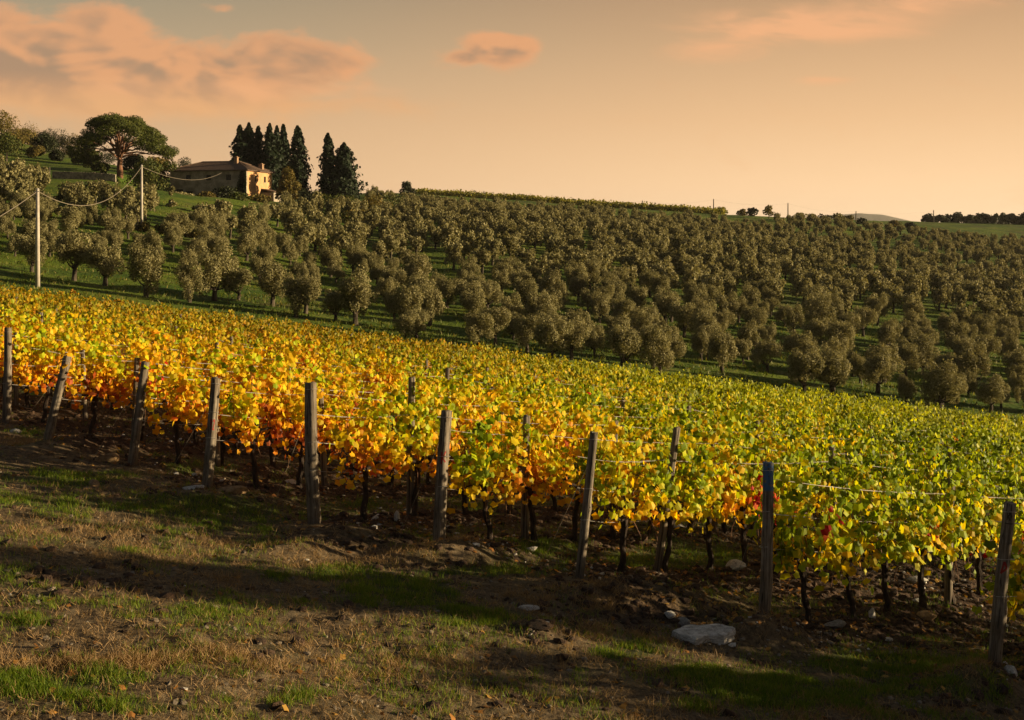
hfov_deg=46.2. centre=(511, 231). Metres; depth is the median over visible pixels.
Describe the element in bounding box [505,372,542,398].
grapevine
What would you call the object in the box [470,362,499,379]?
grapevine
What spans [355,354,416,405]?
grapevine
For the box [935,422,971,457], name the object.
grapevine
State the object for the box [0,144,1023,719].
ground
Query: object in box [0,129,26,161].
olive tree
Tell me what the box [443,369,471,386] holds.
grapevine
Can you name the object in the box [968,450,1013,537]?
grapevine
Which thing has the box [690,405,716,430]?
grapevine
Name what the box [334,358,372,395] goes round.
grapevine
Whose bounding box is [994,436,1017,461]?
grapevine
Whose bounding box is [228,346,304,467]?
grapevine
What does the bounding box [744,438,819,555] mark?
grapevine
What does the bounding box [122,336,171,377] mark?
grapevine
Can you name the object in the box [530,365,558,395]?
grapevine
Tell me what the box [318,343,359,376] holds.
grapevine
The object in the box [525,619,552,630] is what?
dirt clod
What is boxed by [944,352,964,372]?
olive tree
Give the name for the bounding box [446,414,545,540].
grapevine
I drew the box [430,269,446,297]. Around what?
olive tree
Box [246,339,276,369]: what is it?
grapevine
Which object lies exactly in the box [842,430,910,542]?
grapevine
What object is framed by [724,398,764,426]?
grapevine
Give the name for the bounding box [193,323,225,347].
grapevine
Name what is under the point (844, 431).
grapevine
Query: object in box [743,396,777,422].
grapevine
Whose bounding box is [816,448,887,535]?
grapevine
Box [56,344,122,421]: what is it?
grapevine
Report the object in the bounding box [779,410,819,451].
grapevine
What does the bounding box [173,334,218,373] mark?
grapevine
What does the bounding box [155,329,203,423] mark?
grapevine
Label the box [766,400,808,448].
grapevine
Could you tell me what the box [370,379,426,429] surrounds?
grapevine
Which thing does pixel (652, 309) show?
olive tree
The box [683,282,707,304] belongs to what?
olive tree
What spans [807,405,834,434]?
grapevine
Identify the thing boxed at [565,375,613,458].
grapevine
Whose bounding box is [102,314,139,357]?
grapevine
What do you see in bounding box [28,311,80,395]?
grapevine
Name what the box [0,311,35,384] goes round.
grapevine
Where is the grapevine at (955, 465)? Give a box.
[922,444,988,505]
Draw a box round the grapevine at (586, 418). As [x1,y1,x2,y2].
[554,392,629,479]
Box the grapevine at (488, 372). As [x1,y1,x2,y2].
[463,355,498,393]
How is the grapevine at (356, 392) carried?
on the ground at (46, 452)
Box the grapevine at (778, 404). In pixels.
[765,396,792,424]
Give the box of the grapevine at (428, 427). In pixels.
[374,381,464,515]
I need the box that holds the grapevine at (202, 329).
[194,324,210,337]
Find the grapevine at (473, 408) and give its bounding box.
[432,373,502,452]
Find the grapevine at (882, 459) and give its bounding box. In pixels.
[835,426,889,519]
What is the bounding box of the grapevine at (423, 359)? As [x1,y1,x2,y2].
[401,350,435,384]
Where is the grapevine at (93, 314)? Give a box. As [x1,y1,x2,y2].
[67,309,98,335]
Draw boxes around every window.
[186,175,190,180]
[225,174,230,180]
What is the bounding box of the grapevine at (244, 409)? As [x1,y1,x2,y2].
[218,347,301,487]
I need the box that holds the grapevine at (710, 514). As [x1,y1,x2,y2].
[671,410,749,569]
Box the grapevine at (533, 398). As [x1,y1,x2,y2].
[506,381,572,448]
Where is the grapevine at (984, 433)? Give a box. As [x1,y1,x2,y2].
[951,429,997,529]
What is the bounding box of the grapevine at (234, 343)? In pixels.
[205,340,243,390]
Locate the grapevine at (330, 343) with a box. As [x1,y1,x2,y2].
[313,342,338,372]
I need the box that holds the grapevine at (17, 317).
[0,307,31,392]
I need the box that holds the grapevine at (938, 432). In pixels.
[904,423,952,493]
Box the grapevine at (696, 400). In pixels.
[672,387,705,421]
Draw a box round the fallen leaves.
[0,391,1023,719]
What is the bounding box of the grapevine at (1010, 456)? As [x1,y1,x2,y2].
[992,439,1023,495]
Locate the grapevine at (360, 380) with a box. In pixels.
[340,354,379,399]
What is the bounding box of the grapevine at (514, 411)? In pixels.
[462,383,538,513]
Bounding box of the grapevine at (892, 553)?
[845,483,940,612]
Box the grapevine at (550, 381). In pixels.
[533,376,567,401]
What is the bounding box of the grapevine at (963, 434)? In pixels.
[943,431,977,451]
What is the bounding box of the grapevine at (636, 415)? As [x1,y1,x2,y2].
[617,400,656,443]
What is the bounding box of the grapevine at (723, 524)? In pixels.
[695,431,754,533]
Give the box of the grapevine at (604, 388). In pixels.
[581,377,618,406]
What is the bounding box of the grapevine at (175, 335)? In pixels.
[153,317,194,346]
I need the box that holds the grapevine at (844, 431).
[818,411,872,465]
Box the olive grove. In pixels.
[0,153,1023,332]
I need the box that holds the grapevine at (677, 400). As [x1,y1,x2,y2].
[659,392,692,415]
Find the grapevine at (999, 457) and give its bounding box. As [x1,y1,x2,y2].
[986,450,1020,485]
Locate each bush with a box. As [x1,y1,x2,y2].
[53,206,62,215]
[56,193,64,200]
[133,222,150,231]
[135,221,149,231]
[154,224,165,234]
[166,186,174,196]
[166,199,176,206]
[174,192,194,195]
[187,229,200,237]
[196,191,216,196]
[211,185,240,197]
[226,192,249,200]
[248,193,270,202]
[296,188,322,200]
[320,194,337,210]
[322,206,348,219]
[337,193,366,212]
[341,208,369,221]
[362,193,386,211]
[377,191,404,212]
[736,209,746,215]
[745,207,758,215]
[817,213,831,218]
[831,213,843,219]
[843,215,853,220]
[856,217,867,223]
[887,220,901,226]
[904,222,916,227]
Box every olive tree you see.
[0,109,24,137]
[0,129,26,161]
[0,196,4,205]
[0,203,13,217]
[0,215,15,238]
[4,231,18,256]
[6,199,21,219]
[9,134,25,146]
[10,190,26,217]
[12,127,37,145]
[12,232,47,271]
[15,123,39,145]
[15,218,48,242]
[21,194,45,218]
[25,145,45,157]
[25,201,44,221]
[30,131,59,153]
[32,192,52,203]
[33,195,57,219]
[39,128,68,149]
[40,228,61,256]
[41,208,48,220]
[41,217,57,231]
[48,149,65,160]
[52,224,92,280]
[56,133,80,153]
[56,135,69,154]
[58,204,83,231]
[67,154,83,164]
[71,205,86,229]
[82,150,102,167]
[82,242,128,285]
[85,201,98,225]
[85,232,107,249]
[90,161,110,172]
[96,230,109,242]
[98,208,111,229]
[100,146,116,164]
[100,214,126,233]
[107,229,124,247]
[110,206,121,219]
[120,213,136,238]
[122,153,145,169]
[126,238,167,297]
[131,233,145,248]
[140,228,161,254]
[161,219,185,247]
[164,210,194,233]
[164,226,183,251]
[173,255,204,302]
[177,156,190,165]
[180,248,197,265]
[181,237,207,262]
[192,209,210,232]
[194,241,240,300]
[196,223,216,257]
[207,234,230,254]
[208,210,229,235]
[208,222,225,239]
[221,267,252,299]
[224,256,239,268]
[235,226,257,260]
[243,221,264,250]
[243,226,267,254]
[249,252,272,283]
[251,243,277,266]
[254,201,271,222]
[256,260,286,306]
[258,221,269,247]
[261,228,275,247]
[275,231,292,257]
[280,269,311,317]
[282,243,298,264]
[286,260,308,278]
[292,235,308,256]
[293,274,321,313]
[295,269,308,279]
[302,251,318,266]
[306,260,317,271]
[308,264,320,283]
[309,222,325,250]
[318,245,343,266]
[319,244,341,277]
[319,288,347,321]
[326,264,345,282]
[336,264,377,325]
[345,242,363,272]
[354,258,369,272]
[355,243,367,263]
[361,249,381,271]
[367,257,386,283]
[373,276,399,297]
[376,267,407,293]
[383,290,397,321]
[385,257,399,269]
[391,312,416,338]
[393,284,426,315]
[404,252,432,274]
[404,263,422,284]
[404,307,429,338]
[406,253,431,283]
[406,274,438,292]
[419,279,446,325]
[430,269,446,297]
[435,275,458,307]
[453,254,481,279]
[453,277,483,312]
[457,290,486,317]
[458,269,473,281]
[463,310,495,347]
[466,272,485,284]
[477,278,500,301]
[478,279,503,307]
[479,304,512,343]
[489,261,512,291]
[493,257,513,278]
[500,289,525,333]
[503,311,521,339]
[509,257,526,283]
[509,269,533,298]
[511,313,541,351]
[512,275,537,310]
[522,289,550,318]
[525,265,541,280]
[526,288,548,309]
[532,313,574,358]
[533,298,556,315]
[535,277,544,293]
[535,309,558,329]
[538,267,562,292]
[546,280,571,302]
[546,289,565,313]
[547,295,559,308]
[555,313,591,359]
[563,308,595,332]
[564,258,589,278]
[564,262,586,295]
[567,270,588,299]
[575,288,593,311]
[577,256,601,289]
[585,324,604,355]
[587,287,610,322]
[588,279,614,318]
[599,276,626,307]
[601,268,616,281]
[601,324,643,368]
[603,313,627,332]
[606,312,630,348]
[610,268,630,296]
[610,292,635,319]
[612,283,625,304]
[625,284,647,312]
[629,306,654,347]
[637,325,673,368]
[638,270,660,296]
[642,301,660,328]
[642,323,675,374]
[649,271,670,292]
[649,325,687,365]
[652,287,667,300]
[652,293,658,304]
[654,288,682,326]
[655,312,666,328]
[662,324,682,357]
[664,289,680,321]
[668,299,695,337]
[683,278,696,296]
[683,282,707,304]
[688,301,713,335]
[690,327,709,360]
[691,292,718,312]
[692,291,715,311]
[693,308,721,352]
[696,323,714,359]
[701,284,719,302]
[705,322,739,372]
[712,308,736,331]
[715,289,740,325]
[732,294,746,322]
[734,337,753,363]
[735,317,760,359]
[739,281,760,306]
[739,304,767,327]
[745,303,758,323]
[748,324,767,340]
[749,339,783,371]
[757,301,769,316]
[761,284,777,302]
[763,297,780,316]
[764,321,777,342]
[774,304,793,326]
[778,329,819,354]
[783,304,804,333]
[785,346,826,391]
[800,283,826,314]
[800,316,830,352]
[802,293,837,325]
[816,349,852,397]
[819,336,845,356]
[819,343,846,390]
[826,319,851,341]
[826,341,845,353]
[828,315,856,358]
[829,293,842,305]
[830,299,843,319]
[836,310,861,340]
[846,348,859,376]
[851,351,867,383]
[853,305,878,336]
[861,344,892,392]
[864,341,905,382]
[866,292,888,325]
[876,317,896,345]
[880,318,902,345]
[894,336,908,348]
[895,342,919,375]
[896,374,917,402]
[897,318,919,342]
[901,308,922,326]
[902,296,924,318]
[907,333,939,374]
[910,329,929,349]
[914,326,940,345]
[917,358,964,408]
[918,317,932,327]
[926,352,961,371]
[926,366,954,407]
[936,311,957,336]
[943,318,970,349]
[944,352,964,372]
[951,335,976,357]
[953,371,968,403]
[958,337,992,380]
[960,314,977,326]
[960,370,977,396]
[963,323,977,338]
[969,333,1001,354]
[972,312,995,335]
[975,372,1006,412]
[981,310,999,330]
[994,323,1014,343]
[996,333,1023,356]
[996,380,1010,408]
[997,314,1019,338]
[1002,349,1016,374]
[1006,347,1023,374]
[1006,363,1023,385]
[1007,369,1023,402]
[1009,314,1023,333]
[1020,388,1023,407]
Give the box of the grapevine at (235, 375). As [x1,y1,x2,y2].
[207,355,267,448]
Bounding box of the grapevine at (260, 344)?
[244,337,276,356]
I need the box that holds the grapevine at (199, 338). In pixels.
[177,322,220,372]
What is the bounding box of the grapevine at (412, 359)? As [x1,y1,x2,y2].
[394,345,427,375]
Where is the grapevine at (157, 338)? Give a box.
[129,327,179,359]
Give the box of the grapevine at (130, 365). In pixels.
[118,326,166,403]
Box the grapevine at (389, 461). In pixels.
[317,390,422,519]
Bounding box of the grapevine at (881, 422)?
[866,414,888,437]
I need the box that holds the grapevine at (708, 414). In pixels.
[656,395,728,528]
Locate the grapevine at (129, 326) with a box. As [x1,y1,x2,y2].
[101,321,147,391]
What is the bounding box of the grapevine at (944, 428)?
[922,421,953,444]
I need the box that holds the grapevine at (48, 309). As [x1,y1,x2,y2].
[34,304,69,330]
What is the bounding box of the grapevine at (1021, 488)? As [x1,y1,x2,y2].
[1018,463,1023,515]
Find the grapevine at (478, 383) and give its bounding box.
[464,373,500,394]
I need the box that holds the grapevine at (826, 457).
[809,435,864,496]
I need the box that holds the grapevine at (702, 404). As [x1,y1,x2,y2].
[691,393,722,419]
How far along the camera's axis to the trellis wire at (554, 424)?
21.02 m
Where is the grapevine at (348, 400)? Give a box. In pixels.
[317,378,382,485]
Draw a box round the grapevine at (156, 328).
[144,322,183,340]
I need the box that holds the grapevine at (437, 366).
[411,356,450,385]
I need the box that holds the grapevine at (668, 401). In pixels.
[657,399,679,414]
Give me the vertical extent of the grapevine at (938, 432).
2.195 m
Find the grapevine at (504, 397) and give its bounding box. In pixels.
[480,394,543,450]
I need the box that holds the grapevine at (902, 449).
[882,439,928,492]
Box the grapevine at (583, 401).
[550,386,602,482]
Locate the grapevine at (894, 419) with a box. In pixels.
[881,409,906,432]
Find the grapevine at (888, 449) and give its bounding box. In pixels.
[857,422,903,463]
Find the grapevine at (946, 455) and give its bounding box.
[930,444,964,474]
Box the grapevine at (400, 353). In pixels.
[377,342,413,378]
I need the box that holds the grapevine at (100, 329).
[64,315,119,354]
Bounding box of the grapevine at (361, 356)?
[339,348,375,376]
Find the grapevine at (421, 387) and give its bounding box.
[406,368,459,464]
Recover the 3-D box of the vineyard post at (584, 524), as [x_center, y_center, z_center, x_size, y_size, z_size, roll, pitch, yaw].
[0.988,3.710,15.984,0.140,2.131,0.147,6,3,-1]
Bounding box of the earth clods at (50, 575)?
[0,383,1023,719]
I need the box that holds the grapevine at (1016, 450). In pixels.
[1012,441,1023,462]
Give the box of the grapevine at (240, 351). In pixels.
[224,347,283,425]
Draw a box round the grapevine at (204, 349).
[194,339,244,384]
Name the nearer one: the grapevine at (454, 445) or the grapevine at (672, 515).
the grapevine at (672, 515)
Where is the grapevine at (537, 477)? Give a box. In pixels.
[485,421,569,541]
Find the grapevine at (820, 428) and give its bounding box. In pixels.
[796,414,840,448]
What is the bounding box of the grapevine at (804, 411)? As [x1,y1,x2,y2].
[787,397,821,435]
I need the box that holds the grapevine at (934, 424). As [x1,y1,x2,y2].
[915,419,941,443]
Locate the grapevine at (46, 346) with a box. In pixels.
[12,314,80,422]
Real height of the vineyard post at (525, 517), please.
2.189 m
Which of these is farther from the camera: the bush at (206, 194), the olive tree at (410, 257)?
the bush at (206, 194)
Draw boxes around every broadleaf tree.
[79,133,98,156]
[121,158,169,190]
[146,156,175,180]
[275,166,301,199]
[399,180,416,194]
[762,204,775,218]
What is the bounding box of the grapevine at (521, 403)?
[508,395,551,422]
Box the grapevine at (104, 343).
[85,332,133,409]
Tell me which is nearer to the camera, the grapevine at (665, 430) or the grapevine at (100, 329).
the grapevine at (665, 430)
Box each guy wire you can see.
[7,374,58,442]
[163,403,208,484]
[267,417,305,522]
[394,440,440,547]
[534,465,587,580]
[720,497,763,624]
[954,541,1003,664]
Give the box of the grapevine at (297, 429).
[263,365,350,488]
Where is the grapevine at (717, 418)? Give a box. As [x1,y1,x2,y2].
[699,413,734,440]
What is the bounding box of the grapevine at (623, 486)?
[580,431,679,572]
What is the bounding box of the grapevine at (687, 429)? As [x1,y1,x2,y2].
[656,417,702,506]
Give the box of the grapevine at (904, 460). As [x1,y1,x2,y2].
[872,439,924,521]
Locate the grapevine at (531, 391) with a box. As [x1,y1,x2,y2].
[497,374,537,404]
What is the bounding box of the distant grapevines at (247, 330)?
[0,279,1023,457]
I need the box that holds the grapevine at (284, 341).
[257,335,303,397]
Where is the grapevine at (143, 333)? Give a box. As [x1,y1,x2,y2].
[139,318,176,351]
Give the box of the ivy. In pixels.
[235,171,246,197]
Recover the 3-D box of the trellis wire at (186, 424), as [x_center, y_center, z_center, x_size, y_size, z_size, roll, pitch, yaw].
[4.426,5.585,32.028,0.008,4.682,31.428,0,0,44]
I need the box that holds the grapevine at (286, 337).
[276,335,306,352]
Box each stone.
[10,429,21,433]
[89,479,99,485]
[95,453,119,462]
[182,485,203,489]
[217,486,247,494]
[285,479,295,483]
[394,479,401,484]
[394,511,399,520]
[518,605,539,610]
[664,611,675,618]
[672,623,735,644]
[678,616,689,625]
[726,559,746,570]
[823,619,845,627]
[868,608,875,617]
[905,576,928,583]
[917,611,936,620]
[1004,665,1017,676]
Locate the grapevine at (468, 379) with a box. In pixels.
[458,375,507,415]
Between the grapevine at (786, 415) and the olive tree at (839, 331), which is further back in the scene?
the olive tree at (839, 331)
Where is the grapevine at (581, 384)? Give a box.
[575,377,621,411]
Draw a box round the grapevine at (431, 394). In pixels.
[400,387,462,484]
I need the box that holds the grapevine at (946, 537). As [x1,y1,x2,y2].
[915,460,1001,602]
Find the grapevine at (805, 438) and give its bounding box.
[780,420,835,484]
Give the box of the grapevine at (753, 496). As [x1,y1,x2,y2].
[700,428,780,565]
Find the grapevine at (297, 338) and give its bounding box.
[275,333,301,359]
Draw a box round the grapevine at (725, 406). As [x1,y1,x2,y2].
[706,392,742,434]
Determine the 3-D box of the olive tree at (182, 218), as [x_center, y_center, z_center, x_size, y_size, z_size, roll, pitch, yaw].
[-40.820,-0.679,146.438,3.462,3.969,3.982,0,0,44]
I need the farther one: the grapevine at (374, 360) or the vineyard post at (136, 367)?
the grapevine at (374, 360)
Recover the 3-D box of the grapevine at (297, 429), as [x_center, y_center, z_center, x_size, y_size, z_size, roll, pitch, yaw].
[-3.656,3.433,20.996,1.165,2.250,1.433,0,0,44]
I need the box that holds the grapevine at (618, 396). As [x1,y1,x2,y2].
[595,387,632,422]
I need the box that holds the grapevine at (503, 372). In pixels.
[482,364,514,384]
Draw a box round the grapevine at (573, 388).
[563,380,586,399]
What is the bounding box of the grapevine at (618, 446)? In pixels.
[571,402,649,539]
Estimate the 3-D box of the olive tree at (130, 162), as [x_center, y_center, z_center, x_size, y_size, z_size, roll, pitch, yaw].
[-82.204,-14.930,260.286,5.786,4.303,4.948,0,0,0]
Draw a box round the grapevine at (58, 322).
[26,313,63,375]
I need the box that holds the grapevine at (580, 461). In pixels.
[534,416,615,540]
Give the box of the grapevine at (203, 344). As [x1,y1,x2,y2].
[159,329,209,377]
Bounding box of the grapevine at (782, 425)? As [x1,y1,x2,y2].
[773,415,816,459]
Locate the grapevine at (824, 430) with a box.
[801,418,838,490]
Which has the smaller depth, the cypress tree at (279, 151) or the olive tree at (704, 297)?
the olive tree at (704, 297)
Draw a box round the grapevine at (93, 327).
[61,308,104,359]
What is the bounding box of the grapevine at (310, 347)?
[275,335,325,383]
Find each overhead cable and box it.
[1,192,35,215]
[39,168,140,205]
[143,167,220,179]
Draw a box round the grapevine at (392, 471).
[360,393,425,485]
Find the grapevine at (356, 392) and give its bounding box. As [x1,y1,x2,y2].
[328,381,389,463]
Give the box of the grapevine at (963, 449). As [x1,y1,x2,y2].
[941,431,983,479]
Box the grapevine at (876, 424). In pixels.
[857,408,898,445]
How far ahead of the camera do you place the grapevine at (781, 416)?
35.67 m
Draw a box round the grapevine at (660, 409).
[636,391,686,450]
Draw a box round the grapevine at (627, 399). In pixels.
[607,392,641,422]
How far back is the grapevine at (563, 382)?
40.39 m
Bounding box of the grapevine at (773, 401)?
[749,398,782,470]
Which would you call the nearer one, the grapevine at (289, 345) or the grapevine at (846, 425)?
the grapevine at (289, 345)
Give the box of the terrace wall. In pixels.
[52,171,115,181]
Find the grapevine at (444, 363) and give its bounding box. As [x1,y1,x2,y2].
[424,360,452,378]
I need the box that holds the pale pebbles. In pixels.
[8,402,1016,689]
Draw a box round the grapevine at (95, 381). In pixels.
[58,337,132,433]
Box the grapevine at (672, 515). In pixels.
[628,439,723,573]
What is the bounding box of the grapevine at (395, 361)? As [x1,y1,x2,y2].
[375,353,413,395]
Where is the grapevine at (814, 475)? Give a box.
[777,433,850,535]
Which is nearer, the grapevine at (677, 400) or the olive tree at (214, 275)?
the grapevine at (677, 400)
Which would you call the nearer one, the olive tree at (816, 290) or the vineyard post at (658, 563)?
the vineyard post at (658, 563)
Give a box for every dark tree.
[920,213,932,221]
[930,215,939,221]
[937,214,949,222]
[945,214,953,222]
[951,212,962,222]
[961,214,973,223]
[967,214,982,223]
[974,212,987,223]
[984,214,991,223]
[990,213,1000,223]
[996,212,1006,223]
[1004,213,1017,224]
[1012,214,1023,224]
[1019,212,1023,224]
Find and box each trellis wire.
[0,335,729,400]
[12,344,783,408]
[49,351,851,421]
[49,374,478,404]
[131,370,925,430]
[142,420,293,427]
[206,387,927,436]
[207,413,783,438]
[317,414,975,445]
[453,430,1001,455]
[577,456,1014,471]
[593,505,986,522]
[762,477,1014,498]
[775,514,1016,522]
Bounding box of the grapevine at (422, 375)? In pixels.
[401,371,450,405]
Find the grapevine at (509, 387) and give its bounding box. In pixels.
[474,374,519,439]
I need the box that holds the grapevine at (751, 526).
[718,432,784,529]
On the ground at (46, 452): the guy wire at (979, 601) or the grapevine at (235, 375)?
the grapevine at (235, 375)
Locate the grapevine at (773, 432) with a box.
[745,413,787,475]
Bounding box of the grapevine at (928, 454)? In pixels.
[897,430,954,509]
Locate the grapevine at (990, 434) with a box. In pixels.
[955,423,997,470]
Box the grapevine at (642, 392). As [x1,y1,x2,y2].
[619,380,659,416]
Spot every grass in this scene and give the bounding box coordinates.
[0,380,1023,719]
[0,382,1023,719]
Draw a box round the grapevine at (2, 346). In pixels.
[0,321,17,373]
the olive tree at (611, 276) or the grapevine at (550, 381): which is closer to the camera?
the grapevine at (550, 381)
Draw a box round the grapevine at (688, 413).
[662,397,699,429]
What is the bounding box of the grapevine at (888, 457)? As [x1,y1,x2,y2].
[865,443,904,524]
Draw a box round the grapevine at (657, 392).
[639,379,675,409]
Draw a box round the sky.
[0,0,1023,222]
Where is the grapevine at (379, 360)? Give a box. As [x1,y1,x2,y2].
[365,356,401,387]
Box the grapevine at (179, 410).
[138,353,208,463]
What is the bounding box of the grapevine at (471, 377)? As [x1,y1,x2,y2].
[441,371,485,450]
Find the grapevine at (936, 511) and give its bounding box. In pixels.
[877,452,961,609]
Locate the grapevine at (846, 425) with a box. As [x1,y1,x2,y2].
[821,411,849,435]
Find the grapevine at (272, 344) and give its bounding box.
[234,334,281,369]
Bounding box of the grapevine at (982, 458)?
[956,425,1004,474]
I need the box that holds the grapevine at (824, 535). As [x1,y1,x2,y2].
[745,462,859,622]
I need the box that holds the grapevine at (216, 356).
[160,343,234,445]
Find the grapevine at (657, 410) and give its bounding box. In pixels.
[634,400,676,428]
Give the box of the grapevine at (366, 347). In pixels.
[353,345,386,366]
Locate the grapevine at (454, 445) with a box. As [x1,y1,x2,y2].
[420,398,500,514]
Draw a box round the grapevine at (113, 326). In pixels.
[84,318,125,339]
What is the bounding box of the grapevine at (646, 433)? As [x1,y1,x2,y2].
[599,417,658,502]
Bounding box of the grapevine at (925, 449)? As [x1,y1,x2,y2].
[909,443,955,515]
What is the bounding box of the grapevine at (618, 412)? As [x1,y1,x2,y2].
[592,392,634,436]
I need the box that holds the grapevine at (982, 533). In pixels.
[941,462,1023,594]
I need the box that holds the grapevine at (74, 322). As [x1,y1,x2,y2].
[63,311,92,349]
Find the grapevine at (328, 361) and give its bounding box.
[298,344,350,385]
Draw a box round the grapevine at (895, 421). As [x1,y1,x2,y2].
[876,412,910,452]
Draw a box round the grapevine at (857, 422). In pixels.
[823,413,861,452]
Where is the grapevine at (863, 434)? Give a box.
[835,422,878,471]
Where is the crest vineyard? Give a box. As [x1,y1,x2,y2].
[414,187,725,214]
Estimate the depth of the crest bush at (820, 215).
382.28 m
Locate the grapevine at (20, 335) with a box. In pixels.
[0,317,56,407]
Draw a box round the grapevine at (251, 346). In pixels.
[226,336,257,358]
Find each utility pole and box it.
[34,188,39,286]
[140,165,142,231]
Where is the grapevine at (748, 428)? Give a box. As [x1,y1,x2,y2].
[713,409,776,469]
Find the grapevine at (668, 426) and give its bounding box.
[630,408,688,477]
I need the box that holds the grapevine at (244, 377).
[194,347,268,465]
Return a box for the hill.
[818,213,908,220]
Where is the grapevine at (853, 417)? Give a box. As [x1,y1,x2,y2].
[845,414,866,428]
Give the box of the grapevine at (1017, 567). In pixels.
[971,519,1023,632]
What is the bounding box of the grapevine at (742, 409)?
[712,393,767,439]
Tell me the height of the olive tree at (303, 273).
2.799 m
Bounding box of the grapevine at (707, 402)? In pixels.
[706,395,726,419]
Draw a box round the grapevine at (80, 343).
[34,329,95,409]
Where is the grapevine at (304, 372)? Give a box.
[254,346,312,449]
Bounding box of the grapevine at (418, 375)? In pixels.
[411,365,439,393]
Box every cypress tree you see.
[229,124,251,163]
[240,122,257,165]
[254,125,263,166]
[258,123,280,192]
[274,125,286,187]
[279,125,313,199]
[280,124,289,200]
[315,132,337,196]
[328,142,367,201]
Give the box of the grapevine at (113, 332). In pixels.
[111,317,138,349]
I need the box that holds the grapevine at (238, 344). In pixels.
[207,327,248,356]
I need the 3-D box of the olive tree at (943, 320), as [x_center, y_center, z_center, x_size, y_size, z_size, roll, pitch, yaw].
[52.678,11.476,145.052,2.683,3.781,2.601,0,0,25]
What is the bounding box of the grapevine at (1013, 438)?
[1003,431,1022,456]
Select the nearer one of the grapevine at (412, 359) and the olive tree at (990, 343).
the grapevine at (412, 359)
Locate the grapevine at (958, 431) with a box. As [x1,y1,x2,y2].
[948,419,971,442]
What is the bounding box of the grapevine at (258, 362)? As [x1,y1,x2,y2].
[235,351,274,370]
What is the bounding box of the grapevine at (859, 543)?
[808,474,909,617]
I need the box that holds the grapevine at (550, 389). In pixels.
[519,370,563,418]
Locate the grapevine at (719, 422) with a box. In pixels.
[688,404,745,465]
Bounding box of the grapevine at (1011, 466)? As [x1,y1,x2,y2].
[990,432,1023,501]
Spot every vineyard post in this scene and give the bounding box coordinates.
[2,327,11,422]
[13,332,18,405]
[43,355,71,439]
[80,350,87,419]
[128,361,149,464]
[131,358,139,433]
[202,378,220,487]
[212,376,220,466]
[304,382,320,523]
[318,388,327,484]
[406,376,414,515]
[433,410,452,541]
[445,368,449,379]
[521,415,529,539]
[575,431,598,578]
[608,420,617,509]
[621,398,625,422]
[654,427,679,571]
[710,444,717,531]
[755,420,758,479]
[758,461,773,613]
[828,446,836,505]
[944,476,954,603]
[988,501,1016,664]
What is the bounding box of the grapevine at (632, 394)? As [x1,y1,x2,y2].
[619,387,652,424]
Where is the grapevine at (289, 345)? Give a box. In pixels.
[264,333,318,380]
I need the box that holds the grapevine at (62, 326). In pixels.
[45,315,82,367]
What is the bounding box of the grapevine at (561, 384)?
[551,377,578,410]
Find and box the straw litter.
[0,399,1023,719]
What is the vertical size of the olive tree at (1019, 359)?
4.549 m
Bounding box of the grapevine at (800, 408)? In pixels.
[777,397,810,422]
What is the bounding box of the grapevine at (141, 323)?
[118,313,157,338]
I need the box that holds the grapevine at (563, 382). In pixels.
[555,372,577,391]
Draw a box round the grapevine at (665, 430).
[618,410,696,534]
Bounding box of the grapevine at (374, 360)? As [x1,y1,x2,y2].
[327,348,389,416]
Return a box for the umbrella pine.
[64,112,179,178]
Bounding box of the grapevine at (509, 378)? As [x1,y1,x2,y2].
[485,373,519,391]
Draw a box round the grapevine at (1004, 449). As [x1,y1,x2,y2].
[978,430,1010,460]
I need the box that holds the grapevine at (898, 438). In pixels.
[882,422,922,462]
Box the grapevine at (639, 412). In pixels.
[619,392,658,455]
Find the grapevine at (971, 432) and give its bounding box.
[962,425,980,443]
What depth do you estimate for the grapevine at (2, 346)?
26.80 m
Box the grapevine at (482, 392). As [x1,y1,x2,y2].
[446,371,487,450]
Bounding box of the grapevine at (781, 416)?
[768,403,801,426]
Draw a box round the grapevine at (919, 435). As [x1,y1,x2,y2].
[890,421,934,454]
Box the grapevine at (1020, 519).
[969,482,1023,569]
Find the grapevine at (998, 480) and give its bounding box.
[983,464,1023,544]
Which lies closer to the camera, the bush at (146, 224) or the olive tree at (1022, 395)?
the olive tree at (1022, 395)
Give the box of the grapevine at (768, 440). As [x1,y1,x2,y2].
[748,422,811,525]
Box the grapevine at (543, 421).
[517,398,590,511]
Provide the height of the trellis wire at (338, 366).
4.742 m
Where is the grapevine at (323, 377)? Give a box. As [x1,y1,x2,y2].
[286,369,345,413]
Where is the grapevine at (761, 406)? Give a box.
[746,402,779,432]
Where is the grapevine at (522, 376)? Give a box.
[513,371,543,396]
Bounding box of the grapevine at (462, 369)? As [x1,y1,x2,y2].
[434,359,474,400]
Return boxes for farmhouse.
[166,156,280,201]
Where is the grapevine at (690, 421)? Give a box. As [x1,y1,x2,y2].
[676,417,709,439]
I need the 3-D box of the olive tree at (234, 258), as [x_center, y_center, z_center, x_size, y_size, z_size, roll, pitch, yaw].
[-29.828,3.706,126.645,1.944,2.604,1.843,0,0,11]
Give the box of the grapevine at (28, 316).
[17,306,35,331]
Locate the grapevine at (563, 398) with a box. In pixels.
[545,386,579,440]
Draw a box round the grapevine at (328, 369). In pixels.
[308,354,349,400]
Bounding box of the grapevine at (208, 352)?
[196,347,254,402]
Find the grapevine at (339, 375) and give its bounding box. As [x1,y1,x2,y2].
[285,362,357,467]
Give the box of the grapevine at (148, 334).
[145,325,189,351]
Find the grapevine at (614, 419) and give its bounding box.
[579,399,631,480]
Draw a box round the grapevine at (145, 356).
[101,342,173,440]
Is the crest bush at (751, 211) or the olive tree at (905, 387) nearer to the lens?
the olive tree at (905, 387)

